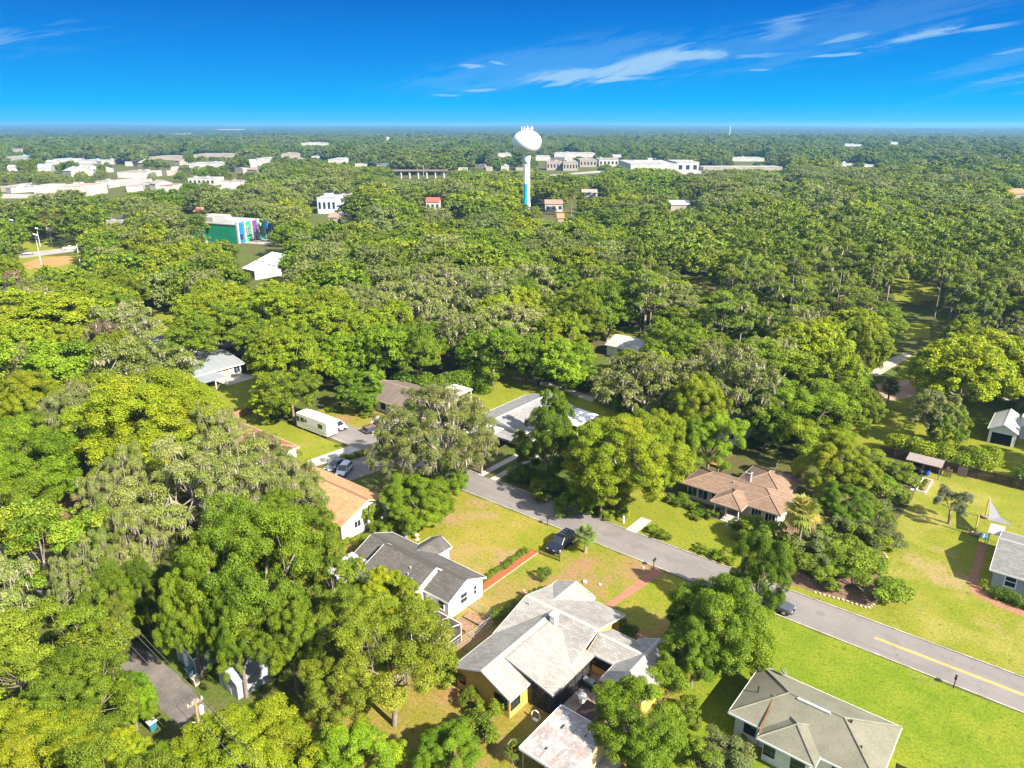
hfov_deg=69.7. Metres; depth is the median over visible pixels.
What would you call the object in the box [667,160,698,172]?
warehouse
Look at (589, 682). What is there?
grill
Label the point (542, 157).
commercial building
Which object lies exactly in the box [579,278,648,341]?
oak tree
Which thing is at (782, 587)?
kerb
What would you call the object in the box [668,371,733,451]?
broadleaf tree
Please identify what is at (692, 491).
window
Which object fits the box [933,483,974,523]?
olive tree
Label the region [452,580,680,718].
yellow house
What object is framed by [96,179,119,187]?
commercial building
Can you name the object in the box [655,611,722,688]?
evergreen tree
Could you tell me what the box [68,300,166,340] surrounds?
mossy oak tree
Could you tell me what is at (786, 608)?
parked car
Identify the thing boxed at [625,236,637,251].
palm tree
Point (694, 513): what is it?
shrub
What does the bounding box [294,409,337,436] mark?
motorhome
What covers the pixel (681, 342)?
oak tree
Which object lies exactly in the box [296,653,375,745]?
thin leaved tree
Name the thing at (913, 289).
lawn
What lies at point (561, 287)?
mossy oak tree
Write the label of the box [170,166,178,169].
building
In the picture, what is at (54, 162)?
building
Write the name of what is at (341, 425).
parked car
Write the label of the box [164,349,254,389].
pale roof house
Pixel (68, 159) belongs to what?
commercial building
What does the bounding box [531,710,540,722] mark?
hose hanger
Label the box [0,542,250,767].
lane
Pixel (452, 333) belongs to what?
mossy oak tree
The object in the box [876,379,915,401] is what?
dirt yard
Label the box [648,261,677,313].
pine tree
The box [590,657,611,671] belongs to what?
window
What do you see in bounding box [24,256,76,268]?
infield
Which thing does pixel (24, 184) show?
building
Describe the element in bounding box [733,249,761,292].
pine tree
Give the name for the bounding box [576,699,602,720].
hot tub
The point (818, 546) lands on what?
shrub
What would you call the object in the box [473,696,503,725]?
shrub
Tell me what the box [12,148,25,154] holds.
commercial building
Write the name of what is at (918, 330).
lawn
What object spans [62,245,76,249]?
pickup truck
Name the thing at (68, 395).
mossy oak tree
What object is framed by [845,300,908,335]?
oak tree
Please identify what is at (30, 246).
lawn
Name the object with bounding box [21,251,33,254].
parked car
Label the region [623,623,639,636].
shrub
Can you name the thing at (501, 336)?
leafy tree
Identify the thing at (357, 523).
window
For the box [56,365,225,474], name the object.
broadleaf tree
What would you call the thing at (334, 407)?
shrub
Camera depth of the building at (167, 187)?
616.04 m
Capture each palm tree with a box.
[36,209,51,245]
[52,208,66,246]
[227,173,233,189]
[236,172,243,180]
[502,739,522,764]
[511,429,526,463]
[566,187,576,215]
[574,523,599,552]
[576,192,585,200]
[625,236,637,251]
[781,493,823,550]
[861,390,884,418]
[879,376,900,409]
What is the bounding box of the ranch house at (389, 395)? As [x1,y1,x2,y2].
[371,380,472,417]
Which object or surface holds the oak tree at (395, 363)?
on the ground at (212, 691)
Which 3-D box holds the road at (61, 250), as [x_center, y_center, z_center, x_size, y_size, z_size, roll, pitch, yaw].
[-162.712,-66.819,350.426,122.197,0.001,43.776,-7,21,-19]
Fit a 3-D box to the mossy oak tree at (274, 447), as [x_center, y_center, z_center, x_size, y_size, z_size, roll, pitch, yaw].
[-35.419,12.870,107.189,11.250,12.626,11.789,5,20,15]
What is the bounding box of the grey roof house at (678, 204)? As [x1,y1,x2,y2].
[668,200,690,210]
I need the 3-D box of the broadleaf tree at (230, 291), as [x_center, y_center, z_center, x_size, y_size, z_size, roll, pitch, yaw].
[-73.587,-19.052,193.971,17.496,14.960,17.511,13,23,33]
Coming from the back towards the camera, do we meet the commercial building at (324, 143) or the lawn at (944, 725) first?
the commercial building at (324, 143)
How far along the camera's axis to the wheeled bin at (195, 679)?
74.60 m
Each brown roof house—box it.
[328,213,341,224]
[544,199,562,211]
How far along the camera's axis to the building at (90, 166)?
854.12 m
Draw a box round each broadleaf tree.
[0,287,115,342]
[0,321,49,378]
[0,368,63,453]
[0,373,12,416]
[0,696,109,767]
[5,285,25,292]
[30,282,57,296]
[39,279,84,292]
[44,323,94,356]
[56,277,144,324]
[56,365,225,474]
[71,370,118,418]
[86,724,156,767]
[87,334,112,363]
[90,328,145,374]
[138,441,233,525]
[163,293,233,341]
[169,691,336,767]
[186,277,226,304]
[199,282,264,314]
[224,285,304,327]
[242,330,330,385]
[246,382,299,417]
[255,279,307,319]
[256,325,292,341]
[286,304,353,349]
[296,286,358,326]
[315,307,384,367]
[353,564,421,646]
[360,298,414,363]
[470,293,514,327]
[505,285,540,336]
[531,311,588,358]
[542,295,583,323]
[549,315,588,343]
[560,408,697,510]
[561,278,608,296]
[569,461,629,518]
[602,348,674,407]
[612,298,650,327]
[646,317,683,348]
[646,408,696,459]
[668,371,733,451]
[698,290,749,335]
[769,319,856,391]
[789,345,865,411]
[790,428,883,493]
[810,316,846,359]
[814,307,894,355]
[841,317,896,373]
[896,332,1023,417]
[907,346,976,383]
[932,313,983,342]
[968,328,1023,413]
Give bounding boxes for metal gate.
[539,546,548,556]
[550,550,559,561]
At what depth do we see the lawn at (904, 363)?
174.86 m
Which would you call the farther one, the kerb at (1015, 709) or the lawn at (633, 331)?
the lawn at (633, 331)
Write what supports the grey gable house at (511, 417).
on the ground at (212, 691)
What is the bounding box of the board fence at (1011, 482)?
[879,446,1023,489]
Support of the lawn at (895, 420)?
on the ground at (212, 691)
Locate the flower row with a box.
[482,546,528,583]
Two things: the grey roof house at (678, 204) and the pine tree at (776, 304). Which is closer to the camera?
the pine tree at (776, 304)
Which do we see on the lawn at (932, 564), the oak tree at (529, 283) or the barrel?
the barrel
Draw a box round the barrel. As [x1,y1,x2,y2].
[923,468,929,475]
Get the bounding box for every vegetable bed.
[898,476,914,488]
[916,477,932,493]
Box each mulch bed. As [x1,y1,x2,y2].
[482,549,536,591]
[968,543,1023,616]
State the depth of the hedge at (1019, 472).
116.22 m
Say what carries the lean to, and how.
on the ground at (212, 691)
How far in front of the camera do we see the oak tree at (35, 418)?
112.20 m
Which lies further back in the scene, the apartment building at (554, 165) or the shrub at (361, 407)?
the apartment building at (554, 165)
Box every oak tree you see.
[0,284,71,330]
[0,342,64,403]
[0,481,32,561]
[0,553,38,629]
[1,409,59,493]
[9,641,142,760]
[34,380,130,471]
[43,526,143,613]
[64,335,204,392]
[68,266,150,303]
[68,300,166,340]
[70,438,178,551]
[83,293,137,329]
[93,498,176,595]
[103,424,297,546]
[129,342,198,381]
[132,396,188,434]
[151,553,217,677]
[161,305,263,353]
[167,400,246,482]
[169,492,328,657]
[169,536,257,635]
[184,268,234,295]
[204,577,273,698]
[234,431,302,491]
[239,583,331,693]
[241,319,293,349]
[242,455,331,533]
[245,488,343,585]
[254,326,301,372]
[283,287,323,324]
[287,457,323,505]
[294,323,331,372]
[320,285,371,311]
[334,281,371,296]
[336,298,364,330]
[348,301,394,330]
[355,290,397,315]
[363,427,430,493]
[371,279,447,322]
[372,280,400,303]
[372,381,497,482]
[381,325,423,371]
[385,317,449,374]
[395,277,429,313]
[413,263,472,318]
[426,307,472,354]
[427,321,457,365]
[430,269,526,315]
[436,313,492,369]
[459,301,567,365]
[460,429,500,473]
[495,261,555,300]
[504,276,541,324]
[544,284,571,301]
[547,287,607,339]
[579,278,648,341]
[587,350,699,413]
[591,274,628,296]
[638,317,711,365]
[642,290,700,318]
[648,272,681,298]
[648,305,728,337]
[658,282,710,309]
[659,354,729,402]
[672,300,707,324]
[681,329,733,348]
[681,338,730,401]
[687,343,784,421]
[712,336,828,411]
[716,273,754,299]
[716,339,746,387]
[728,304,781,341]
[740,334,799,378]
[754,305,819,338]
[757,293,789,321]
[765,316,800,349]
[782,288,828,320]
[800,378,888,429]
[833,293,874,318]
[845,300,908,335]
[906,388,968,441]
[970,262,1013,309]
[992,324,1023,336]
[1006,285,1023,332]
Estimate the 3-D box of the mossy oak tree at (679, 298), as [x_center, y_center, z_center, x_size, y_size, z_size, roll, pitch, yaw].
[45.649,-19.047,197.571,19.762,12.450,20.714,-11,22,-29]
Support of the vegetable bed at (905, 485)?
on the ground at (212, 691)
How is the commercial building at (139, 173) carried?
on the ground at (212, 691)
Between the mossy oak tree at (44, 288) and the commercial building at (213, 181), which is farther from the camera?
the commercial building at (213, 181)
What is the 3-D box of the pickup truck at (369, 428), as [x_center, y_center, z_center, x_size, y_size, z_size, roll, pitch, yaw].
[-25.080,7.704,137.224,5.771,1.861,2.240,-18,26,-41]
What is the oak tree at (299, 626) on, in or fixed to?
on the ground at (212, 691)
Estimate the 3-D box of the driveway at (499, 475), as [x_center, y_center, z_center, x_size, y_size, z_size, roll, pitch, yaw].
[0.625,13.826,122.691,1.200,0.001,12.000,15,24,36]
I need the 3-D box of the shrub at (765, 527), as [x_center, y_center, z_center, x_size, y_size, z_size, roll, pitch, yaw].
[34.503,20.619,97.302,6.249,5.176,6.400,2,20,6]
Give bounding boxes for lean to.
[906,452,944,479]
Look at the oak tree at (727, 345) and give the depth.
153.23 m
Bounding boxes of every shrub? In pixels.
[260,414,278,423]
[271,409,291,421]
[329,402,344,411]
[341,532,370,548]
[354,405,369,412]
[359,408,375,417]
[361,504,383,526]
[369,517,397,532]
[387,516,407,532]
[420,721,449,754]
[427,646,463,689]
[456,708,500,746]
[458,684,482,708]
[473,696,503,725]
[514,464,540,482]
[528,478,560,501]
[537,566,551,581]
[551,492,599,517]
[601,501,629,520]
[619,617,630,630]
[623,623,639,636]
[625,742,656,767]
[647,524,658,532]
[651,528,671,539]
[665,491,689,505]
[674,694,702,730]
[683,733,725,767]
[690,509,705,520]
[692,542,706,551]
[695,723,756,767]
[704,548,718,559]
[705,509,722,518]
[716,547,740,565]
[725,514,774,537]
[751,520,798,554]
[781,525,831,558]
[788,546,822,574]
[801,524,845,558]
[806,493,847,523]
[806,552,840,575]
[811,563,847,590]
[819,542,876,578]
[821,513,862,540]
[828,538,890,573]
[829,549,917,602]
[833,522,892,557]
[851,448,894,468]
[852,493,892,514]
[853,519,909,550]
[854,473,912,503]
[871,499,898,523]
[886,462,920,487]
[980,579,987,590]
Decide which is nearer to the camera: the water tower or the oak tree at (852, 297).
the oak tree at (852, 297)
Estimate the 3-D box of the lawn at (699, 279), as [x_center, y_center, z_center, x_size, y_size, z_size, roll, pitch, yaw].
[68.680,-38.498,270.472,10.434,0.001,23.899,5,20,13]
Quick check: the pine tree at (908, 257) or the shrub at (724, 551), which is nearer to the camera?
the shrub at (724, 551)
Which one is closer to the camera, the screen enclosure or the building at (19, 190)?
the screen enclosure
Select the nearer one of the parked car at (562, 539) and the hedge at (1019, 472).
the parked car at (562, 539)
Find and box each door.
[183,652,188,666]
[224,369,228,377]
[224,677,231,694]
[451,600,456,617]
[529,682,534,700]
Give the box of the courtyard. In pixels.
[563,673,634,754]
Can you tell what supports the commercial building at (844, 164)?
on the ground at (212, 691)
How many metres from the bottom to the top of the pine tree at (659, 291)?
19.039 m
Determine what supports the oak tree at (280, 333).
on the lawn at (236, 397)
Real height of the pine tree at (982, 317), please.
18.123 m
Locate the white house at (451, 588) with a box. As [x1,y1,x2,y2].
[324,532,485,617]
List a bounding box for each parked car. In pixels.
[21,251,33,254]
[323,457,346,471]
[335,418,347,430]
[335,460,352,476]
[545,527,575,553]
[756,588,795,615]
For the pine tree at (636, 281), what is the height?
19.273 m
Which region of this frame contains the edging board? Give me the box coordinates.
[482,552,538,592]
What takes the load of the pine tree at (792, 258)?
on the ground at (212, 691)
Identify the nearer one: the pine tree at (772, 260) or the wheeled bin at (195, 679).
the wheeled bin at (195, 679)
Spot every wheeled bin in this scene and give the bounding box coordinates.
[146,718,158,731]
[184,664,194,677]
[190,673,201,686]
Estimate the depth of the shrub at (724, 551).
95.77 m
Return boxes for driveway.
[308,446,360,465]
[329,454,394,480]
[479,454,517,475]
[490,455,538,480]
[626,517,651,532]
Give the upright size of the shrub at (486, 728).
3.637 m
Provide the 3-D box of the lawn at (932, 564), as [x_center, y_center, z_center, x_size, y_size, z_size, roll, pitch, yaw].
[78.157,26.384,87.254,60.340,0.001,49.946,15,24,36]
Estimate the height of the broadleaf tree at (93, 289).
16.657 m
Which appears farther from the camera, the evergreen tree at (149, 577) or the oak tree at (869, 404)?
the oak tree at (869, 404)
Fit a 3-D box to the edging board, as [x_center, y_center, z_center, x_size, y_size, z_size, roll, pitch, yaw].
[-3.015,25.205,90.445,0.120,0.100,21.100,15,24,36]
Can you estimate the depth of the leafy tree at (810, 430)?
122.11 m
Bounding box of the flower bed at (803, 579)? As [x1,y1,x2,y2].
[761,488,890,606]
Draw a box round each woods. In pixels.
[0,124,1023,137]
[0,132,1023,309]
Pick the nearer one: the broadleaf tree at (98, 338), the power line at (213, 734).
the power line at (213, 734)
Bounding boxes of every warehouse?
[619,160,677,172]
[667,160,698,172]
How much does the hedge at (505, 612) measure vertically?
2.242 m
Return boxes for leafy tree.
[0,339,104,413]
[0,413,82,507]
[95,671,159,729]
[305,718,411,767]
[318,331,380,385]
[347,321,414,379]
[409,716,483,767]
[455,325,525,386]
[533,337,596,389]
[587,660,691,767]
[685,409,749,471]
[748,378,866,455]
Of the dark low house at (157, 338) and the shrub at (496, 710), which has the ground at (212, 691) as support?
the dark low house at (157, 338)
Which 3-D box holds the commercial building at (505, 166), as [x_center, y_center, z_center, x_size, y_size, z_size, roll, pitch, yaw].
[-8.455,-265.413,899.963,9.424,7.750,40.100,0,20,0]
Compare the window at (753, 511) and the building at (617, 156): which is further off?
the building at (617, 156)
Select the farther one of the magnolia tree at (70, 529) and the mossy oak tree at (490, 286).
the mossy oak tree at (490, 286)
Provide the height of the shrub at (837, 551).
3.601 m
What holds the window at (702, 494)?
in the brown hip house at (765, 493)
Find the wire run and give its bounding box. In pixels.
[888,506,968,536]
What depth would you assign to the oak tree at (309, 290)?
191.12 m
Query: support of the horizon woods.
on the ground at (212, 691)
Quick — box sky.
[0,0,1023,126]
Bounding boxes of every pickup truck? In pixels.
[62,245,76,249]
[362,419,391,433]
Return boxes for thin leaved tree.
[0,594,134,724]
[61,734,184,767]
[71,596,140,680]
[78,442,158,501]
[261,369,322,423]
[292,282,316,294]
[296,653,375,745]
[310,581,412,677]
[330,597,454,726]
[399,591,440,639]
[422,291,458,318]
[538,287,573,316]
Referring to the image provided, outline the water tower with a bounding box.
[512,126,540,209]
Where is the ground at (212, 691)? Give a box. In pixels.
[0,151,1023,767]
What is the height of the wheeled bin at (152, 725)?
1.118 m
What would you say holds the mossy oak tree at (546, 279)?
on the ground at (212, 691)
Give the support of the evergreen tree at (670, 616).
on the lawn at (615, 574)
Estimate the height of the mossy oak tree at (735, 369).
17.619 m
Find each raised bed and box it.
[455,617,473,632]
[464,611,485,626]
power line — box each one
[0,503,168,684]
[1,485,196,697]
[27,508,200,695]
[36,548,192,723]
[188,705,241,767]
[197,698,260,767]
[202,697,264,763]
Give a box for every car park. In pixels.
[2,194,53,197]
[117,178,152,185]
[339,193,351,215]
[549,171,603,175]
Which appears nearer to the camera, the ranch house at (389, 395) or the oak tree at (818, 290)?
the ranch house at (389, 395)
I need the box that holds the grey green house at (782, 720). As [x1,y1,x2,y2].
[727,665,902,767]
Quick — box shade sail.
[988,500,1013,525]
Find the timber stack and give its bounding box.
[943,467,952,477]
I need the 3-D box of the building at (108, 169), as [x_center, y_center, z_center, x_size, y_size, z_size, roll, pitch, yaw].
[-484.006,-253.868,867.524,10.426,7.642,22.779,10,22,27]
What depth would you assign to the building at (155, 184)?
633.94 m
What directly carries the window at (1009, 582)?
in the grey house at (1007, 566)
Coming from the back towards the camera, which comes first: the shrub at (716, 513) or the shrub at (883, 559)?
the shrub at (716, 513)
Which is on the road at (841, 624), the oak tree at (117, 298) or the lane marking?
the lane marking
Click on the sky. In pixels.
(827, 63)
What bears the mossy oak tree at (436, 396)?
on the ground at (212, 691)
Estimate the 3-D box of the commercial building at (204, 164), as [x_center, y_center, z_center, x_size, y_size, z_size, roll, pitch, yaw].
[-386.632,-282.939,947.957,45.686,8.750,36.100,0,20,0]
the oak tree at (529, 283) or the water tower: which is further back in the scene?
the water tower
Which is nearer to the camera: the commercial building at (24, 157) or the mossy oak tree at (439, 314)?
the mossy oak tree at (439, 314)
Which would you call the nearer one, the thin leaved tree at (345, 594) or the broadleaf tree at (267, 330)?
the thin leaved tree at (345, 594)
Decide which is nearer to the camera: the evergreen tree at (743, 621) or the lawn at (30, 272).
the evergreen tree at (743, 621)
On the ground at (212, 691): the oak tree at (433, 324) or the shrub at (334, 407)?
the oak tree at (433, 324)
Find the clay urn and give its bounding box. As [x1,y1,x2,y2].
[522,589,527,596]
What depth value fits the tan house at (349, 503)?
103.38 m
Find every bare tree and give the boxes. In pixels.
[0,270,26,292]
[73,320,120,343]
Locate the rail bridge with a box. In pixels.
[394,170,447,178]
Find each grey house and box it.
[236,343,248,356]
[986,523,1023,597]
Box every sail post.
[970,515,979,536]
[981,499,989,519]
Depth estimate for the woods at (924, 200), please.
381.76 m
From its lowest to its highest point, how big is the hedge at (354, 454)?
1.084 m
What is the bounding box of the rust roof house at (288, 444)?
[226,422,299,463]
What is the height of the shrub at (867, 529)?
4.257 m
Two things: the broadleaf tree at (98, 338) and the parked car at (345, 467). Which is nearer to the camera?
the parked car at (345, 467)
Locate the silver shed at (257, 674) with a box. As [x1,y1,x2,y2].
[218,649,272,699]
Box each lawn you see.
[17,256,82,279]
[18,241,77,252]
[152,307,175,336]
[166,370,331,423]
[175,412,344,464]
[260,526,360,593]
[278,646,626,767]
[317,397,438,436]
[370,490,560,583]
[444,365,642,451]
[452,537,727,738]
[584,482,846,608]
[604,326,646,338]
[627,613,1023,767]
[685,274,711,285]
[846,470,1023,674]
[849,375,1023,483]
[888,272,940,300]
[897,353,924,377]
[903,323,930,339]
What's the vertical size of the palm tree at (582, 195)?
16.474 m
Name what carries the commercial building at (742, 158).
on the ground at (212, 691)
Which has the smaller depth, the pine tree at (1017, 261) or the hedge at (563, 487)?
the hedge at (563, 487)
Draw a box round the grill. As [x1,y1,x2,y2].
[583,675,595,691]
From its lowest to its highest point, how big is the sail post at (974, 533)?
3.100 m
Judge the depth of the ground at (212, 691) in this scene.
129.63 m
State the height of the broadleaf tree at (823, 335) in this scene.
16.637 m
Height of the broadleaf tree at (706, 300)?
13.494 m
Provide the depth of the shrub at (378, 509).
102.48 m
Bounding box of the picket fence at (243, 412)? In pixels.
[233,403,266,416]
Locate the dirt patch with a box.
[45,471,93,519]
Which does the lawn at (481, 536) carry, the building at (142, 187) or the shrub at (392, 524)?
the shrub at (392, 524)
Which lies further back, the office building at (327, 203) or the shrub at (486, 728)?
the office building at (327, 203)
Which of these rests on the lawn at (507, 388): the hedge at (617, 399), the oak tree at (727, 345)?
the hedge at (617, 399)
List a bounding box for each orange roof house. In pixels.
[193,207,204,214]
[556,213,564,222]
[1008,188,1023,198]
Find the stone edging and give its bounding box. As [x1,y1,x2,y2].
[814,503,887,608]
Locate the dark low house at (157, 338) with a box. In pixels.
[140,336,202,360]
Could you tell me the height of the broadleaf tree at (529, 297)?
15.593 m
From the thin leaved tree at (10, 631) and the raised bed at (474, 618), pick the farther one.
the raised bed at (474, 618)
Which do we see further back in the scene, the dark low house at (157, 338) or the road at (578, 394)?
the dark low house at (157, 338)
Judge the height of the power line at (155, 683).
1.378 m
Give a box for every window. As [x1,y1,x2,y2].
[233,365,240,372]
[354,518,361,528]
[438,600,443,610]
[459,673,465,684]
[460,590,467,604]
[473,584,476,595]
[494,692,507,710]
[510,695,520,710]
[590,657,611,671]
[687,486,696,497]
[698,489,707,500]
[727,432,733,439]
[743,722,755,736]
[751,508,761,516]
[762,744,775,758]
[764,512,775,521]
[789,757,804,767]
[1003,576,1017,589]
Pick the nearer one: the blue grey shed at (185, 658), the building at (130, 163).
the blue grey shed at (185, 658)
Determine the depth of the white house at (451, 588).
88.36 m
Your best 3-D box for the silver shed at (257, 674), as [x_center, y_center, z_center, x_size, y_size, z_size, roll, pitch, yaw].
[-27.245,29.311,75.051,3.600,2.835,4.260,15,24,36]
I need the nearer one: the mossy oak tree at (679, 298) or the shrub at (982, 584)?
the shrub at (982, 584)
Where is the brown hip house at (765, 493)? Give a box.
[681,463,803,527]
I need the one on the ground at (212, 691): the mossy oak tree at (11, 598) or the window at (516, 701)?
the mossy oak tree at (11, 598)
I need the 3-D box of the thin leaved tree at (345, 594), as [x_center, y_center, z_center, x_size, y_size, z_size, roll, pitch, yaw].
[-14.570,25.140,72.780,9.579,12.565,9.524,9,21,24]
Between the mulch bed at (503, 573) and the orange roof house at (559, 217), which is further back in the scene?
the orange roof house at (559, 217)
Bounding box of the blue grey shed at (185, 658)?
[174,634,225,673]
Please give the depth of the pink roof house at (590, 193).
554.46 m
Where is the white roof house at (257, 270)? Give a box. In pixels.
[242,261,280,279]
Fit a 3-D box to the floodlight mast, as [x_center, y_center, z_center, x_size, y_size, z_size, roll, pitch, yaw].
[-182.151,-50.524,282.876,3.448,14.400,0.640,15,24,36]
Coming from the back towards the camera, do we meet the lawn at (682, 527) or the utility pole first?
the lawn at (682, 527)
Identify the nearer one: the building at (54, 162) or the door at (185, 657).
the door at (185, 657)
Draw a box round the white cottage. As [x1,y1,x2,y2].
[605,334,644,355]
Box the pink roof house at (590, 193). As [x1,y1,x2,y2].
[581,189,597,198]
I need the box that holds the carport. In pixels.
[519,704,605,767]
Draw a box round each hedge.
[333,449,366,459]
[389,369,495,393]
[488,586,546,623]
[506,463,577,501]
[553,359,632,412]
[674,497,710,517]
[883,433,1004,471]
[987,585,1023,608]
[1006,462,1023,486]
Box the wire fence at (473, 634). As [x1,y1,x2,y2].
[381,601,492,692]
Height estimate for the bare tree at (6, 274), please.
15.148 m
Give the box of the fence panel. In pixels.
[957,466,967,476]
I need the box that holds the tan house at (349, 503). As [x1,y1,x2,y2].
[293,467,389,540]
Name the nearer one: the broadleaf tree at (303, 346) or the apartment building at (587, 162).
the broadleaf tree at (303, 346)
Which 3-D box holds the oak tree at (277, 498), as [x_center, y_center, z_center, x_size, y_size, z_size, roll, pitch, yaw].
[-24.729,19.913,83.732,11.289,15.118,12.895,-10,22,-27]
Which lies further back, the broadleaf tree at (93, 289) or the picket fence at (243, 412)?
the broadleaf tree at (93, 289)
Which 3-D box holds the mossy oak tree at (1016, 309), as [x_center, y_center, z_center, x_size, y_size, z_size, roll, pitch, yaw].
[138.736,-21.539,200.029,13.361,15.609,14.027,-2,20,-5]
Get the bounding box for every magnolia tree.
[0,498,113,620]
[290,544,369,627]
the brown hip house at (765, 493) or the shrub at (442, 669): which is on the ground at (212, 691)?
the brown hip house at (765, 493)
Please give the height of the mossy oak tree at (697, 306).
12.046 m
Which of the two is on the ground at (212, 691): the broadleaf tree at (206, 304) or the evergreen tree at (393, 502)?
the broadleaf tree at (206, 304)
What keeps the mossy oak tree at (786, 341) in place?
on the ground at (212, 691)
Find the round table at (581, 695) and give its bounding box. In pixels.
[577,692,586,703]
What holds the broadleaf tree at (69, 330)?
on the ground at (212, 691)
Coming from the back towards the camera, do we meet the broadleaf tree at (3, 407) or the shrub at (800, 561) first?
the broadleaf tree at (3, 407)
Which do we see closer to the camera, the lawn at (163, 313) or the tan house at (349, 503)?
the tan house at (349, 503)
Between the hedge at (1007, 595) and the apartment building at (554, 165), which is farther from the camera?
the apartment building at (554, 165)
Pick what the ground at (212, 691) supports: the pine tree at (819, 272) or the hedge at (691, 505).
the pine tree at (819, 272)
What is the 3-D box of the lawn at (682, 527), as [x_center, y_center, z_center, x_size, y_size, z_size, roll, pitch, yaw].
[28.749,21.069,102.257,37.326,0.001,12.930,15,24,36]
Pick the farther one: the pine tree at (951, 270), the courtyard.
the pine tree at (951, 270)
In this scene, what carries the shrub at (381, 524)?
on the lawn at (481, 536)
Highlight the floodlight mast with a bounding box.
[33,234,41,264]
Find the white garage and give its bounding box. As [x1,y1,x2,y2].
[987,408,1023,446]
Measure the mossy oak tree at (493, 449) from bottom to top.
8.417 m
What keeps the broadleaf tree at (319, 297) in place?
on the ground at (212, 691)
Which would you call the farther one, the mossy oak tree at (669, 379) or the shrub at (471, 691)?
the mossy oak tree at (669, 379)
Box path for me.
[605,568,664,607]
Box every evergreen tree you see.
[73,556,141,636]
[113,555,168,635]
[123,739,183,767]
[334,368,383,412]
[377,472,456,536]
[412,452,469,501]
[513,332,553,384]
[514,407,579,475]
[535,387,575,454]
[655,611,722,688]
[666,603,687,644]
[668,571,778,676]
[728,530,796,610]
[741,386,798,450]
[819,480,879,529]
[831,363,875,412]
[926,402,974,448]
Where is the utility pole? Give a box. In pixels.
[187,696,208,767]
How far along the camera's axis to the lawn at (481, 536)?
102.98 m
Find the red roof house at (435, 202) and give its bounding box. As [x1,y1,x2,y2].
[425,197,440,210]
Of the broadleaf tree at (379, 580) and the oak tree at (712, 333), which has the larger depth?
the oak tree at (712, 333)
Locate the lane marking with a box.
[875,637,1023,695]
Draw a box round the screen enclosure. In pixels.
[395,611,461,646]
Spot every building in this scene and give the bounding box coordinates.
[0,183,36,191]
[5,187,33,192]
[6,155,54,160]
[7,165,17,171]
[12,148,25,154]
[16,183,31,187]
[32,183,65,193]
[37,164,55,171]
[45,160,60,164]
[53,158,88,161]
[55,182,107,195]
[62,166,92,176]
[78,158,105,163]
[79,164,95,172]
[93,166,113,172]
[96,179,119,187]
[100,158,126,163]
[106,215,127,228]
[117,169,161,177]
[125,161,137,165]
[126,185,139,191]
[137,158,146,167]
[137,184,144,190]
[149,155,196,159]
[149,179,172,189]
[159,183,181,191]
[162,170,177,175]
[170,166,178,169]
[173,159,188,164]
[176,213,271,243]
[188,176,223,185]
[189,161,232,168]
[194,153,236,156]
[221,179,246,186]
[235,167,248,172]
[247,167,258,173]
[249,159,256,167]
[256,157,271,165]
[281,152,306,158]
[301,142,320,145]
[315,142,328,145]
[316,193,343,213]
[328,157,351,162]
[353,163,366,166]
[377,163,392,168]
[475,164,495,169]
[486,166,492,170]
[498,152,511,156]
[501,164,508,169]
[535,155,550,160]
[546,160,562,169]
[553,151,594,156]
[555,157,572,160]
[563,160,577,170]
[577,158,596,166]
[595,157,618,165]
[611,154,621,159]
[699,166,781,170]
[732,156,763,160]
[842,161,851,166]
[844,143,861,146]
[852,163,874,167]
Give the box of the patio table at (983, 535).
[978,532,987,542]
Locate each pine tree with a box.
[627,268,668,338]
[633,265,653,333]
[634,258,663,322]
[639,270,669,335]
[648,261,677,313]
[699,290,749,338]
[716,263,749,317]
[725,287,751,342]
[730,290,759,340]
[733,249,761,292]
[742,254,775,287]
[742,269,774,336]
[754,267,791,309]
[758,254,787,284]
[760,265,790,301]
[764,275,814,319]
[780,253,807,282]
[784,261,813,321]
[787,277,816,310]
[789,279,817,312]
[790,243,833,278]
[806,297,834,322]
[811,273,840,316]
[816,270,856,311]
[820,238,869,286]
[820,273,844,315]
[837,287,877,340]
[842,273,868,302]
[857,256,883,296]
[868,251,893,299]
[878,241,915,304]
[927,251,956,316]
[942,261,969,325]
[944,273,979,317]
[948,254,976,315]
[951,273,978,317]
[954,264,990,331]
[968,291,1000,331]
[976,280,1012,328]
[978,266,1006,327]
[980,259,1002,286]
[982,267,1009,320]
[986,267,1023,328]
[992,256,1023,328]
[998,258,1023,323]
[999,265,1023,327]
[1000,296,1023,333]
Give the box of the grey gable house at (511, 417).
[445,394,598,451]
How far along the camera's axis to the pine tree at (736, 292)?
182.10 m
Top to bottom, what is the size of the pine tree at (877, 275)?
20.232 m
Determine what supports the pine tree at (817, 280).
on the ground at (212, 691)
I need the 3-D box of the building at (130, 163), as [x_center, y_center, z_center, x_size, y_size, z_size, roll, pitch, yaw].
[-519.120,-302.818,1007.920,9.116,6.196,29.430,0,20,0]
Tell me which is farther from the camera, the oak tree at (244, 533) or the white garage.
the white garage
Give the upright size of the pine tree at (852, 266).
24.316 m
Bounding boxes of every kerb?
[295,423,1023,713]
[344,423,1023,677]
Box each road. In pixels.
[19,239,286,257]
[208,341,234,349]
[296,423,1023,711]
[512,376,595,401]
[870,352,911,375]
[999,394,1023,403]
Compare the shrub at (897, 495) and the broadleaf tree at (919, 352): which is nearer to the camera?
the shrub at (897, 495)
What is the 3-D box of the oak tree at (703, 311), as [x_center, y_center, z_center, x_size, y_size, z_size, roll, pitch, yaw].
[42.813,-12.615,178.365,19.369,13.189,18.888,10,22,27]
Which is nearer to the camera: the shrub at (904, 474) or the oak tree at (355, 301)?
the shrub at (904, 474)
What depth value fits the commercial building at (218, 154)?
1250.94 m
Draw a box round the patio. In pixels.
[595,755,621,767]

